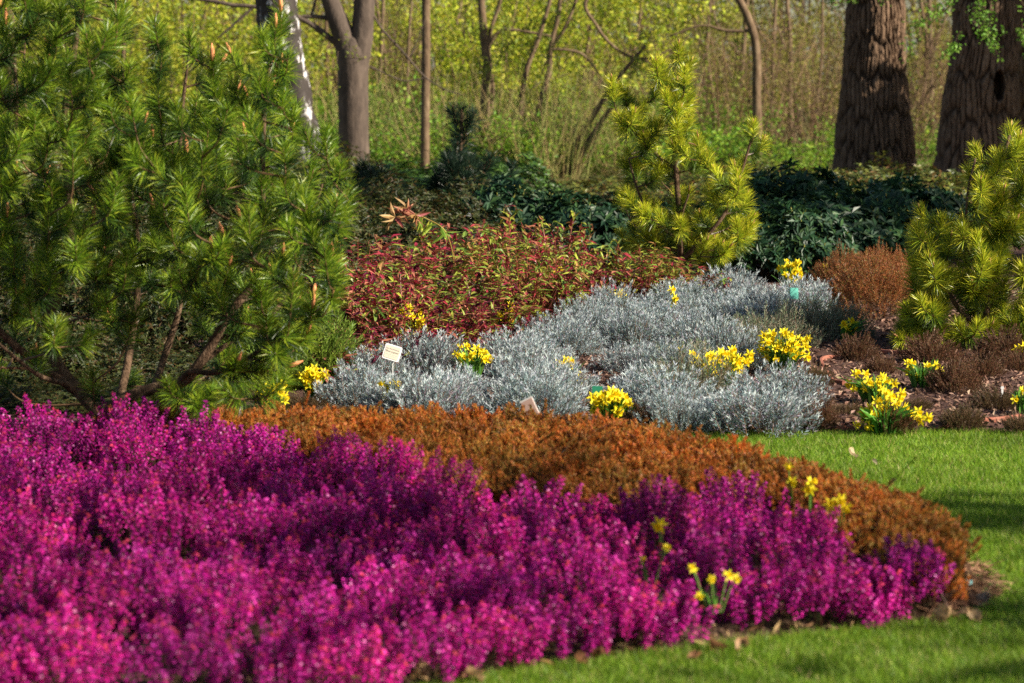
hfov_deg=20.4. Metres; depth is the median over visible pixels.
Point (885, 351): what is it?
clay edging
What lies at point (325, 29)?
thin tree
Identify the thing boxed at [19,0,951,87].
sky
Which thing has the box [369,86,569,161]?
undergrowth shrub
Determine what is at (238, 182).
leaved shrub
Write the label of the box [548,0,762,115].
leafing shrub
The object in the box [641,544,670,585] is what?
daffodil clump
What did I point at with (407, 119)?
undergrowth shrub
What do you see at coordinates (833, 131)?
undergrowth shrub
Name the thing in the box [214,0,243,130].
thin tree
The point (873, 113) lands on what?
oak tree
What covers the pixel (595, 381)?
silver shrub
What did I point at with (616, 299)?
silver shrub
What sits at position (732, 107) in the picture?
undergrowth shrub
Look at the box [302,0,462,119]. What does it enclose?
bare thicket
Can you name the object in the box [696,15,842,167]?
bare thicket
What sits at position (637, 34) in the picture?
thin tree
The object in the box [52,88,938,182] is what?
woodland floor
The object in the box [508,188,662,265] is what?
rhododendron
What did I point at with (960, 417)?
heather tuft
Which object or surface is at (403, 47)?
leafing shrub
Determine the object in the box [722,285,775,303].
silver shrub
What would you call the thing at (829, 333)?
grey green shrub
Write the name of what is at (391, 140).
undergrowth shrub
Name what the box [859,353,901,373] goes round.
heather tuft
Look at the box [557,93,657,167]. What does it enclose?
undergrowth shrub
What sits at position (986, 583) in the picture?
dry twigs
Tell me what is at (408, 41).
thin tree
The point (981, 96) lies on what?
oak tree
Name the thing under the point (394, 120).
reed clump
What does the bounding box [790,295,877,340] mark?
grey green shrub
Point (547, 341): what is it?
silver shrub
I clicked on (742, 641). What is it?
fallen leaf
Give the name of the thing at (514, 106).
reed clump
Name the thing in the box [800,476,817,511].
daffodil clump
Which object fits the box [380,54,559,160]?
reed clump
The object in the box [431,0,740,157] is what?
leafing shrub
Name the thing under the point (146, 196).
leaved shrub
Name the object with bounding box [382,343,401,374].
plant label
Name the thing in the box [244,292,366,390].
dwarf conifer
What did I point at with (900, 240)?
rhododendron
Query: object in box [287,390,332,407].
heather tuft
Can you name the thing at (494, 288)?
leucothoe
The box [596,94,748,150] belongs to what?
undergrowth shrub
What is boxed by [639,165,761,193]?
leaved shrub
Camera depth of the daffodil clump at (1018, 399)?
13.24 m
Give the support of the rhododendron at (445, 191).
on the mulch bed
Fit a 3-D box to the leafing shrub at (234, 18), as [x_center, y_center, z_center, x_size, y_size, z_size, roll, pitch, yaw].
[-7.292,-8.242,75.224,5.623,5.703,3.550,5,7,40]
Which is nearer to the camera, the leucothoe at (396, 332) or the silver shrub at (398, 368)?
the silver shrub at (398, 368)
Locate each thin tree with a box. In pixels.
[178,1,221,44]
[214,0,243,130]
[324,12,351,122]
[352,0,413,103]
[375,0,417,95]
[375,0,438,129]
[430,1,476,105]
[433,1,464,87]
[509,0,534,79]
[568,2,634,99]
[580,1,609,92]
[591,0,656,96]
[683,0,747,120]
[710,0,748,134]
[737,0,776,157]
[766,0,793,146]
[784,0,842,144]
[915,0,943,153]
[915,0,950,145]
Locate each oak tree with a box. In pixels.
[821,0,1023,128]
[830,0,916,179]
[899,0,1023,180]
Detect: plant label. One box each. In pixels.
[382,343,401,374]
[520,396,538,413]
[592,386,602,394]
[790,288,797,304]
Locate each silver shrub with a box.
[310,357,404,408]
[331,341,421,388]
[357,371,433,413]
[372,365,481,416]
[373,326,476,376]
[419,361,493,402]
[462,326,553,376]
[477,351,588,409]
[477,365,591,421]
[484,342,581,386]
[495,329,576,360]
[504,308,584,343]
[521,353,606,395]
[523,313,608,356]
[549,293,613,328]
[555,298,621,340]
[571,276,654,319]
[590,302,674,349]
[590,338,668,373]
[602,360,678,399]
[607,292,695,339]
[612,360,724,407]
[619,336,707,381]
[627,380,719,434]
[635,279,708,310]
[640,299,711,327]
[642,274,725,308]
[648,308,746,354]
[678,315,769,371]
[679,312,740,340]
[681,376,823,439]
[691,298,774,328]
[693,262,768,300]
[693,288,756,319]
[715,276,789,301]
[720,285,804,320]
[720,358,835,408]
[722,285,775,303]
[757,273,842,318]
[767,276,844,301]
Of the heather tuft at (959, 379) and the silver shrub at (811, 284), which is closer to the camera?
the heather tuft at (959, 379)
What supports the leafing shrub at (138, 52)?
on the woodland floor
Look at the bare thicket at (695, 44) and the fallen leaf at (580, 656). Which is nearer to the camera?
the fallen leaf at (580, 656)
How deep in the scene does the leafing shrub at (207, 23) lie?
55.87 m
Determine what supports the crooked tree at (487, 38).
on the woodland floor
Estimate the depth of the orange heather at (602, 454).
10.40 m
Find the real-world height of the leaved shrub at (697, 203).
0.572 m
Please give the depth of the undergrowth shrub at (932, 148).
46.40 m
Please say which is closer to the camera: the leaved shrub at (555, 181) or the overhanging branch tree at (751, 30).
the leaved shrub at (555, 181)
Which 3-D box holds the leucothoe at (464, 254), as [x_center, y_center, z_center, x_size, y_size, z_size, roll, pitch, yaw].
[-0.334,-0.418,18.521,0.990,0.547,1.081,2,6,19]
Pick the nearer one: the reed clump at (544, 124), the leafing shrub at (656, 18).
the reed clump at (544, 124)
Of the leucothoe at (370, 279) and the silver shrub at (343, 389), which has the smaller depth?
the silver shrub at (343, 389)
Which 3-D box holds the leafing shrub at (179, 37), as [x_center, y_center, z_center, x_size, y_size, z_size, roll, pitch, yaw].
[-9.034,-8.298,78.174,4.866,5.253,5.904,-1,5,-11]
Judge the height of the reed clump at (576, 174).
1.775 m
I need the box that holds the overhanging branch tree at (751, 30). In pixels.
[583,0,761,167]
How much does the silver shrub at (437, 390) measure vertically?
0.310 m
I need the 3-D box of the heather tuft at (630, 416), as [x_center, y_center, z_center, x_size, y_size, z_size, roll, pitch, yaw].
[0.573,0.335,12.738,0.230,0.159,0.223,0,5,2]
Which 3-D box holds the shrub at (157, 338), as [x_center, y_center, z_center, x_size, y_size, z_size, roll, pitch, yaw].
[-1.934,-0.223,15.349,1.135,0.775,1.140,5,7,42]
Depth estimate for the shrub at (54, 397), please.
13.13 m
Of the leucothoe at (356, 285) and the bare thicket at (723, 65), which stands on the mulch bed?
the leucothoe at (356, 285)
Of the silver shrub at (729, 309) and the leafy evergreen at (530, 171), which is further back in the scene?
the leafy evergreen at (530, 171)
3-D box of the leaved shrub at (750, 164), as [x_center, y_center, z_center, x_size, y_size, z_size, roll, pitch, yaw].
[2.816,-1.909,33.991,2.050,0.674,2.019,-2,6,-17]
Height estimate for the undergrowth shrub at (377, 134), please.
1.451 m
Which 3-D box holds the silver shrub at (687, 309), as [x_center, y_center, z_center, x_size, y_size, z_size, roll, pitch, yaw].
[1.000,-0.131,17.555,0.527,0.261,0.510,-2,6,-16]
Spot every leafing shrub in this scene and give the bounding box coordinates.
[0,8,85,100]
[0,13,148,125]
[13,0,173,132]
[14,2,248,120]
[18,0,328,149]
[18,24,62,102]
[68,0,328,137]
[70,0,187,98]
[78,0,316,103]
[90,0,335,146]
[108,0,240,121]
[167,0,401,121]
[172,0,320,91]
[197,0,396,115]
[233,0,421,109]
[302,0,388,101]
[346,0,526,129]
[348,0,501,113]
[384,0,475,112]
[386,0,551,139]
[386,0,650,111]
[406,0,601,151]
[407,0,588,159]
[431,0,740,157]
[441,0,627,110]
[463,0,636,89]
[490,0,707,119]
[534,0,700,91]
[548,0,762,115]
[623,0,740,108]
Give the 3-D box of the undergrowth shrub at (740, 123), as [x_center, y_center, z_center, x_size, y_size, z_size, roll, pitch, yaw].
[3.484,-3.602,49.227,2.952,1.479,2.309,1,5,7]
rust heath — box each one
[799,238,874,300]
[818,246,918,320]
[843,236,908,299]
[865,243,949,311]
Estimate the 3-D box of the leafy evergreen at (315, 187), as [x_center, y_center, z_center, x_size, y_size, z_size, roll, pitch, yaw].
[-2.361,-1.536,29.695,1.891,0.720,1.908,3,6,33]
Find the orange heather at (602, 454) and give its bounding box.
[93,386,982,614]
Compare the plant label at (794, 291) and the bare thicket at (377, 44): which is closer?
the plant label at (794, 291)
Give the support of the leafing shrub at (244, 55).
on the woodland floor
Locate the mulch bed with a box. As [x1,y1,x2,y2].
[0,209,1023,439]
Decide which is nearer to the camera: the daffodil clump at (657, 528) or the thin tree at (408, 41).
the daffodil clump at (657, 528)
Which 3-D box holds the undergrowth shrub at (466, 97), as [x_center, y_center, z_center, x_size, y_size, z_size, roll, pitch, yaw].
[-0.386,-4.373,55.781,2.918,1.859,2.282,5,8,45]
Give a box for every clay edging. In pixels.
[819,355,840,366]
[827,370,844,384]
[836,423,853,430]
[881,349,898,354]
[929,424,948,432]
[985,414,1020,422]
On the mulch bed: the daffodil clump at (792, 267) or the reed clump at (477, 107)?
the daffodil clump at (792, 267)
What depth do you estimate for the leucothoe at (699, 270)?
19.48 m
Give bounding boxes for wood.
[29,0,951,126]
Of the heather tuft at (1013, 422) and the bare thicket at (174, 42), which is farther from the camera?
the bare thicket at (174, 42)
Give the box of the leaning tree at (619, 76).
[560,45,645,176]
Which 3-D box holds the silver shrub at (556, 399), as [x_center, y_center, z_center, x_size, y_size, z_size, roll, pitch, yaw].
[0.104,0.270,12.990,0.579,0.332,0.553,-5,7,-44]
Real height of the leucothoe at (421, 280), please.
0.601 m
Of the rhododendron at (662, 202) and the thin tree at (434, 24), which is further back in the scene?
the thin tree at (434, 24)
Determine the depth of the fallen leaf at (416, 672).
7.43 m
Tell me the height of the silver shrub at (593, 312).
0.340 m
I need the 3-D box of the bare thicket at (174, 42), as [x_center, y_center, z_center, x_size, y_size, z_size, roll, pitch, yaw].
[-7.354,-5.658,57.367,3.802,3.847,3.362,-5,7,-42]
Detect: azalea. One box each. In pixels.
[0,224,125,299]
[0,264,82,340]
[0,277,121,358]
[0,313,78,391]
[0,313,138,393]
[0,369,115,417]
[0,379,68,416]
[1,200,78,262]
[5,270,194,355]
[13,188,156,266]
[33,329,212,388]
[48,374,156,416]
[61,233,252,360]
[71,200,180,262]
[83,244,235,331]
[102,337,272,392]
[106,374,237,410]
[108,186,284,266]
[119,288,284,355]
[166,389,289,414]
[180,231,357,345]
[198,184,337,263]
[223,170,395,263]
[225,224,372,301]
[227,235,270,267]
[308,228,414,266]
[313,186,478,271]
[343,154,493,236]
[353,190,446,236]
[357,192,515,278]
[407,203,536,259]
[416,189,504,230]
[440,164,537,217]
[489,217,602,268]
[538,179,624,212]
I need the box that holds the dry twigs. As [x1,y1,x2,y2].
[912,554,1016,617]
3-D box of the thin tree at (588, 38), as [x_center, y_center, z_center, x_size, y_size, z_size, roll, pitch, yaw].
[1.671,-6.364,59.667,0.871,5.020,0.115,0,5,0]
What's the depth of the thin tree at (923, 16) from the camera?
59.64 m
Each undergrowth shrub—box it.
[19,94,145,149]
[20,125,177,161]
[38,112,119,158]
[71,111,190,160]
[92,87,169,158]
[133,108,242,151]
[157,114,336,168]
[198,91,336,148]
[227,82,337,139]
[227,104,418,147]
[271,120,469,170]
[276,111,420,161]
[313,97,385,141]
[316,59,430,154]
[320,121,522,172]
[368,77,479,157]
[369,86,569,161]
[370,91,504,159]
[406,99,574,164]
[434,73,531,126]
[471,88,583,148]
[472,102,613,176]
[544,74,712,157]
[546,128,670,173]
[547,78,598,144]
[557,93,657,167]
[583,119,760,177]
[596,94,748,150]
[646,91,796,167]
[688,129,833,173]
[692,86,784,151]
[702,129,804,166]
[733,124,834,167]
[807,112,937,160]
[913,113,938,161]
[915,136,936,172]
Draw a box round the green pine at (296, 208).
[0,0,366,427]
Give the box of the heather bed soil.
[0,444,980,682]
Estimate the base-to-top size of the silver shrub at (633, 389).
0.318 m
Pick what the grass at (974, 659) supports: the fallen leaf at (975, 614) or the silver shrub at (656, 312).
the fallen leaf at (975, 614)
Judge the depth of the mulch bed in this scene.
14.84 m
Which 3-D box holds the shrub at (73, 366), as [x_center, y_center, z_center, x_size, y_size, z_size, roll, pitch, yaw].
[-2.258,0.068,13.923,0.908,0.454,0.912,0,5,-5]
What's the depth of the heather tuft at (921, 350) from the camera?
15.65 m
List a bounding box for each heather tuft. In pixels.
[252,393,302,409]
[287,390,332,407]
[316,402,349,413]
[620,399,663,426]
[769,366,819,391]
[795,360,836,385]
[796,395,841,430]
[830,330,881,361]
[831,400,864,413]
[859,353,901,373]
[873,397,920,434]
[894,327,966,362]
[900,396,933,410]
[923,353,986,394]
[936,400,990,430]
[958,346,1008,378]
[967,383,1016,411]
[971,322,1023,357]
[993,344,1023,371]
[1001,410,1023,432]
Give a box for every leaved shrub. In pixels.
[5,161,88,226]
[14,179,155,221]
[17,132,105,180]
[29,160,119,180]
[53,167,171,194]
[83,173,227,220]
[141,151,305,221]
[165,134,301,172]
[267,154,362,208]
[289,138,386,177]
[531,179,623,201]
[544,171,634,188]
[551,174,585,195]
[567,175,667,203]
[586,176,688,188]
[597,181,705,211]
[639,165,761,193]
[650,176,783,211]
[686,195,705,216]
[689,155,803,193]
[748,154,858,185]
[778,167,889,183]
[815,162,904,191]
[836,150,944,184]
[888,169,1000,189]
[924,178,1023,223]
[925,171,1012,194]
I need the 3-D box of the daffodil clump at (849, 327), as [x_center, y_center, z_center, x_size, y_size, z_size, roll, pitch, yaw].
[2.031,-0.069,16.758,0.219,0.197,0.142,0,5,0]
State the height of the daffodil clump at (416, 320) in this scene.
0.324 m
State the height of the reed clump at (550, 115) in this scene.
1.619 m
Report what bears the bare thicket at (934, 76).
on the woodland floor
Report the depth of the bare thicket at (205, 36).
57.49 m
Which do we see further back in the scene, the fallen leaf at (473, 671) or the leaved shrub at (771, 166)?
the leaved shrub at (771, 166)
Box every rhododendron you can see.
[441,182,485,204]
[453,172,571,225]
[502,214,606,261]
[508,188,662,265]
[596,191,690,232]
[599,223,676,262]
[684,172,796,237]
[695,213,826,278]
[717,198,856,270]
[738,195,859,277]
[743,156,867,212]
[759,185,902,265]
[832,207,952,263]
[852,170,983,258]
[862,176,949,196]
[954,199,1021,253]
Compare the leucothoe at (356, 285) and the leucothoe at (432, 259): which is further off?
the leucothoe at (432, 259)
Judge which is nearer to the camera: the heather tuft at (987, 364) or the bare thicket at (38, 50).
the heather tuft at (987, 364)
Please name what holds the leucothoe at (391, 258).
on the mulch bed
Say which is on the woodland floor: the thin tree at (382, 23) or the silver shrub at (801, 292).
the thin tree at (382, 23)
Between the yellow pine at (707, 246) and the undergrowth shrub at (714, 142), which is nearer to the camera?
the yellow pine at (707, 246)
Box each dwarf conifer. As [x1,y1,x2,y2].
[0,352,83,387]
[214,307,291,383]
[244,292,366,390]
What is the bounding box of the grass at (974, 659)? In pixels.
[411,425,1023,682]
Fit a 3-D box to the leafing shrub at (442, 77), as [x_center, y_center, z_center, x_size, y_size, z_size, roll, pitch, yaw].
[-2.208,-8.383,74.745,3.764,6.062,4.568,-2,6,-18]
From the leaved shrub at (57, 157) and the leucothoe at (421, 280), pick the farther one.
the leaved shrub at (57, 157)
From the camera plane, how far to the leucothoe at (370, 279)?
15.97 m
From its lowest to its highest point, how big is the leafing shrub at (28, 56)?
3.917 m
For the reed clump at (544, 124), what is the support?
on the woodland floor
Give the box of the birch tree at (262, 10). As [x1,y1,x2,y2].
[255,0,323,165]
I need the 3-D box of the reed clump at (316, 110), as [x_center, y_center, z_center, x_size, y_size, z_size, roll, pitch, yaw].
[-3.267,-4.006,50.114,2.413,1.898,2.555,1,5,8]
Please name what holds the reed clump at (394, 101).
on the woodland floor
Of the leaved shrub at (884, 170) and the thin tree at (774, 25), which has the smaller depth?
the leaved shrub at (884, 170)
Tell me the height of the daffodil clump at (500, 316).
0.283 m
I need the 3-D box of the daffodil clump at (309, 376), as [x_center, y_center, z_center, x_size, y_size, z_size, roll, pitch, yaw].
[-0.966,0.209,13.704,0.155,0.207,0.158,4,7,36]
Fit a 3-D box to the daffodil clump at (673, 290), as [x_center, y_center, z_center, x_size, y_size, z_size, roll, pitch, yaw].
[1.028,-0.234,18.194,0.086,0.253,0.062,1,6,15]
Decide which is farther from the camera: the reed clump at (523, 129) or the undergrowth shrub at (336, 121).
the undergrowth shrub at (336, 121)
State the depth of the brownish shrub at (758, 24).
75.61 m
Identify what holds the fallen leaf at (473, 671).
on the grass at (974, 659)
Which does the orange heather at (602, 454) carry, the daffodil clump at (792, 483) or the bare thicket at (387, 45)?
the daffodil clump at (792, 483)
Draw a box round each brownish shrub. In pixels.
[595,0,819,135]
[652,0,838,142]
[672,0,834,136]
[719,0,947,143]
[727,0,844,136]
[795,0,916,126]
[831,0,952,134]
[834,0,951,132]
[906,0,951,98]
[906,2,951,78]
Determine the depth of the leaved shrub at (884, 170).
33.86 m
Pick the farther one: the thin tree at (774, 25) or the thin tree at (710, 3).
the thin tree at (710, 3)
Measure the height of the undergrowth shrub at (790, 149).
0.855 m
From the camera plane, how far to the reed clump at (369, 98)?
49.97 m
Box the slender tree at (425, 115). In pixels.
[420,0,429,168]
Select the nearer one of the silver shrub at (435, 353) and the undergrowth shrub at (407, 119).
the silver shrub at (435, 353)
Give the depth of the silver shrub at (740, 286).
18.79 m
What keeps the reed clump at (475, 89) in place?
on the woodland floor
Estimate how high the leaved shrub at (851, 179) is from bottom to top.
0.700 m
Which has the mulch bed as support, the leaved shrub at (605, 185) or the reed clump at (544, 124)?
the leaved shrub at (605, 185)
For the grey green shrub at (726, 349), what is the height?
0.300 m
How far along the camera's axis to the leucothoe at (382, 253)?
17.64 m
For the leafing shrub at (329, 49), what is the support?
on the woodland floor
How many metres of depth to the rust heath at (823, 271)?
19.57 m
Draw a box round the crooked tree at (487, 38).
[465,0,550,159]
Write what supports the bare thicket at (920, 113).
on the woodland floor
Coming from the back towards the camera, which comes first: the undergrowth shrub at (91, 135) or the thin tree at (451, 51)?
the thin tree at (451, 51)
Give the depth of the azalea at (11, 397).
13.18 m
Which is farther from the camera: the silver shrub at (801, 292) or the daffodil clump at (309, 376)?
the silver shrub at (801, 292)
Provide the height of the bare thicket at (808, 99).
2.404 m
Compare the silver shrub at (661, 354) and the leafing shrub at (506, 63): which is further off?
the leafing shrub at (506, 63)
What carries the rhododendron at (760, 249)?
on the mulch bed
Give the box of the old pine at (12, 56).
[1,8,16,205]
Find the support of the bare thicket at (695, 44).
on the woodland floor
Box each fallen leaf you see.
[397,666,423,682]
[464,665,485,681]
[575,651,588,663]
[591,647,604,657]
[687,650,701,658]
[709,634,726,650]
[735,637,748,649]
[849,447,858,457]
[932,603,950,623]
[952,607,968,616]
[967,607,981,622]
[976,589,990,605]
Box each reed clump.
[306,59,435,154]
[309,64,396,136]
[320,57,472,163]
[328,82,462,168]
[369,72,529,168]
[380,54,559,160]
[403,76,549,162]
[419,60,557,146]
[439,63,605,177]
[448,74,578,157]
[455,86,588,176]
[460,76,605,173]
[478,89,612,174]
[493,63,640,171]
[496,66,633,179]
[512,91,652,172]
[539,57,722,174]
[558,53,719,170]
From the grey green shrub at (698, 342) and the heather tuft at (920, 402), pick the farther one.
the grey green shrub at (698, 342)
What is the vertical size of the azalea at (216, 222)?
0.884 m
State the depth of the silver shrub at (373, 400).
13.20 m
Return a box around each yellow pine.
[601,37,772,273]
[886,117,1023,350]
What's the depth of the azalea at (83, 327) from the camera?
14.91 m
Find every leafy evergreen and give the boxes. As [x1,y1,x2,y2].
[201,172,334,214]
[354,160,432,190]
[390,155,431,187]
[411,141,544,189]
[481,150,567,197]
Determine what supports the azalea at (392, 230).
on the mulch bed
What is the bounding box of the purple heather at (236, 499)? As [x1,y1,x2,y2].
[0,391,956,682]
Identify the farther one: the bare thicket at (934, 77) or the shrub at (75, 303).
the bare thicket at (934, 77)
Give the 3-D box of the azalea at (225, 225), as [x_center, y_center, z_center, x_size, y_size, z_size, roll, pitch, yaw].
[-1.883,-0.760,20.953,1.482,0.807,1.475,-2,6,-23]
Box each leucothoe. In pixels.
[277,251,383,323]
[283,241,430,344]
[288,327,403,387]
[301,229,436,308]
[326,310,421,364]
[330,261,468,347]
[336,233,419,275]
[345,242,461,321]
[352,234,458,287]
[357,234,479,306]
[373,212,505,306]
[381,260,508,329]
[385,235,530,307]
[386,288,528,353]
[419,206,554,272]
[421,271,551,331]
[429,283,542,346]
[437,211,596,312]
[456,236,590,324]
[470,204,612,274]
[500,210,631,294]
[511,224,623,320]
[560,247,615,302]
[592,238,692,305]
[610,243,710,300]
[627,253,731,296]
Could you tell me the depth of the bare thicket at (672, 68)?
62.61 m
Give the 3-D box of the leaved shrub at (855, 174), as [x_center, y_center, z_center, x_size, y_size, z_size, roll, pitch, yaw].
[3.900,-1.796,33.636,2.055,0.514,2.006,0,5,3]
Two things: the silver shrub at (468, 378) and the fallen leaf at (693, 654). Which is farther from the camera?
the silver shrub at (468, 378)
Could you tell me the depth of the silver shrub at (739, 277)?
19.68 m
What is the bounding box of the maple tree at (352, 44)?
[195,0,460,167]
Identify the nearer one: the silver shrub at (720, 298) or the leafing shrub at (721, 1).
the silver shrub at (720, 298)
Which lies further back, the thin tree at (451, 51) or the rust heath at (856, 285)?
the thin tree at (451, 51)
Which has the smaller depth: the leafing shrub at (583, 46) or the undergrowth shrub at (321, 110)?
the undergrowth shrub at (321, 110)
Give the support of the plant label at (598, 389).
on the mulch bed
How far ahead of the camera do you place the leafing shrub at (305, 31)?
65.62 m
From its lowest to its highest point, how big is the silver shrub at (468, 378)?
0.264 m
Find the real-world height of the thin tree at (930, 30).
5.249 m
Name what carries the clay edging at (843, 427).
on the mulch bed
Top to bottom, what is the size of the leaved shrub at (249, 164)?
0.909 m
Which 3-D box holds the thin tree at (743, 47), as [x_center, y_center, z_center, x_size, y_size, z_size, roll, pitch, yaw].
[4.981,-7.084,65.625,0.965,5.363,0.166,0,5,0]
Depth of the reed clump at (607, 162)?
47.84 m
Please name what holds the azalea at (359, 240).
on the mulch bed
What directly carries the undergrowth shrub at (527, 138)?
on the woodland floor
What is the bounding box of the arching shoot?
[380,197,460,281]
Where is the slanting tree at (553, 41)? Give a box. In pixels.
[492,0,602,158]
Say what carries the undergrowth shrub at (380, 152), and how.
on the woodland floor
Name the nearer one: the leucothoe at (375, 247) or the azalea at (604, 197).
the leucothoe at (375, 247)
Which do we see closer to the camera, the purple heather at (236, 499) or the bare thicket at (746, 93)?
the purple heather at (236, 499)
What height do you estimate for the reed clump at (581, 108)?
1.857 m
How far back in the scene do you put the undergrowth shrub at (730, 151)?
49.64 m
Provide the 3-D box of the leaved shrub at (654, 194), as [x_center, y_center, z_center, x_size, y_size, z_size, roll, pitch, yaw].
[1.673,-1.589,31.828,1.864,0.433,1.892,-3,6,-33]
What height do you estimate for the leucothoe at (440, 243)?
0.674 m
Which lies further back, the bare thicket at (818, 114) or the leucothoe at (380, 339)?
the bare thicket at (818, 114)
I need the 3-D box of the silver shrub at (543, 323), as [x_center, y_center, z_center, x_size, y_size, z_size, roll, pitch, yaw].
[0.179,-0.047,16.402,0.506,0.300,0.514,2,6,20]
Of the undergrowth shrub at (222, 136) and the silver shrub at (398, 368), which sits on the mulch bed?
the silver shrub at (398, 368)
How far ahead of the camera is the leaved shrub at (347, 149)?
35.02 m
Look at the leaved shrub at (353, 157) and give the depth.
29.37 m
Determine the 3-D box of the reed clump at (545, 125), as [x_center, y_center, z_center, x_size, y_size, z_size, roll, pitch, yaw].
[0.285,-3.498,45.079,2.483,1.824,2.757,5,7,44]
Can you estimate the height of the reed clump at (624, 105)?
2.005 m
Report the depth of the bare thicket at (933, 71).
60.16 m
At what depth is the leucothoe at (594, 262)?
19.30 m
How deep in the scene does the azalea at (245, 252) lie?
17.96 m
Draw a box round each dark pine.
[349,155,418,203]
[417,99,521,198]
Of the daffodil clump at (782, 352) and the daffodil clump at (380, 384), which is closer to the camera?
the daffodil clump at (380, 384)
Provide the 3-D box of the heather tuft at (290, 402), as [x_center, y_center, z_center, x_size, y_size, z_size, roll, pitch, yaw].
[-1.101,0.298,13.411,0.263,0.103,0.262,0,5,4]
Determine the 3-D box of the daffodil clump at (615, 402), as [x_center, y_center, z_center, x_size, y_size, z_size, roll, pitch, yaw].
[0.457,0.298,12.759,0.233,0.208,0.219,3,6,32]
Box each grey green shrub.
[618,343,746,400]
[641,332,734,376]
[681,327,759,367]
[714,311,786,354]
[736,301,825,348]
[756,293,844,342]
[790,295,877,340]
[792,295,845,319]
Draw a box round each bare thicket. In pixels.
[15,1,148,128]
[80,0,257,101]
[102,0,258,150]
[300,0,459,150]
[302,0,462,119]
[303,0,473,152]
[313,0,450,148]
[552,27,721,158]
[559,14,797,146]
[592,68,739,125]
[616,0,832,167]
[617,22,840,156]
[642,9,808,132]
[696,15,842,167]
[736,44,841,149]
[748,22,933,159]
[751,7,951,164]
[788,29,949,158]
[828,2,950,167]
[829,45,945,122]
[906,46,946,166]
[907,14,950,151]
[909,35,951,131]
[919,32,950,91]
[922,30,951,113]
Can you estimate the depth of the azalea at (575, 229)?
21.60 m
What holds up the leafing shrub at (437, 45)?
on the woodland floor
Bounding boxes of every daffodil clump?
[255,379,289,410]
[296,364,329,398]
[376,303,427,353]
[377,378,401,411]
[449,343,493,379]
[492,301,520,335]
[554,355,585,380]
[585,385,642,424]
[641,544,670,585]
[651,516,668,560]
[667,285,678,307]
[686,345,754,385]
[687,563,740,613]
[754,328,812,372]
[773,259,803,286]
[782,462,796,509]
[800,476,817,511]
[822,493,852,533]
[836,369,899,403]
[838,316,873,339]
[849,384,932,433]
[895,358,945,388]
[1011,386,1023,413]
[1012,341,1023,353]
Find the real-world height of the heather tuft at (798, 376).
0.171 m
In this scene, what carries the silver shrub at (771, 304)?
on the mulch bed
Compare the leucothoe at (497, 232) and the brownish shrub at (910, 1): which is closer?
the leucothoe at (497, 232)
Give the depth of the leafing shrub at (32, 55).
52.73 m
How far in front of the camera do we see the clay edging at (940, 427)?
12.83 m
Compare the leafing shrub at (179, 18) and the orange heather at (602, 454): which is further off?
the leafing shrub at (179, 18)
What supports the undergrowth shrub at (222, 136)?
on the woodland floor
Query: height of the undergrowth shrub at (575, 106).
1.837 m
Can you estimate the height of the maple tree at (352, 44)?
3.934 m
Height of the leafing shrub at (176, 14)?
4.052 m
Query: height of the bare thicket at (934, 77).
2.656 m
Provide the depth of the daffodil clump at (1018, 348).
15.59 m
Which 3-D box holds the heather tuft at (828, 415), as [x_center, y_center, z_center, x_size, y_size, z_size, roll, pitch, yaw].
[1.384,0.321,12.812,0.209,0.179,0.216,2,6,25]
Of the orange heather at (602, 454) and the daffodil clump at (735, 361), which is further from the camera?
the daffodil clump at (735, 361)

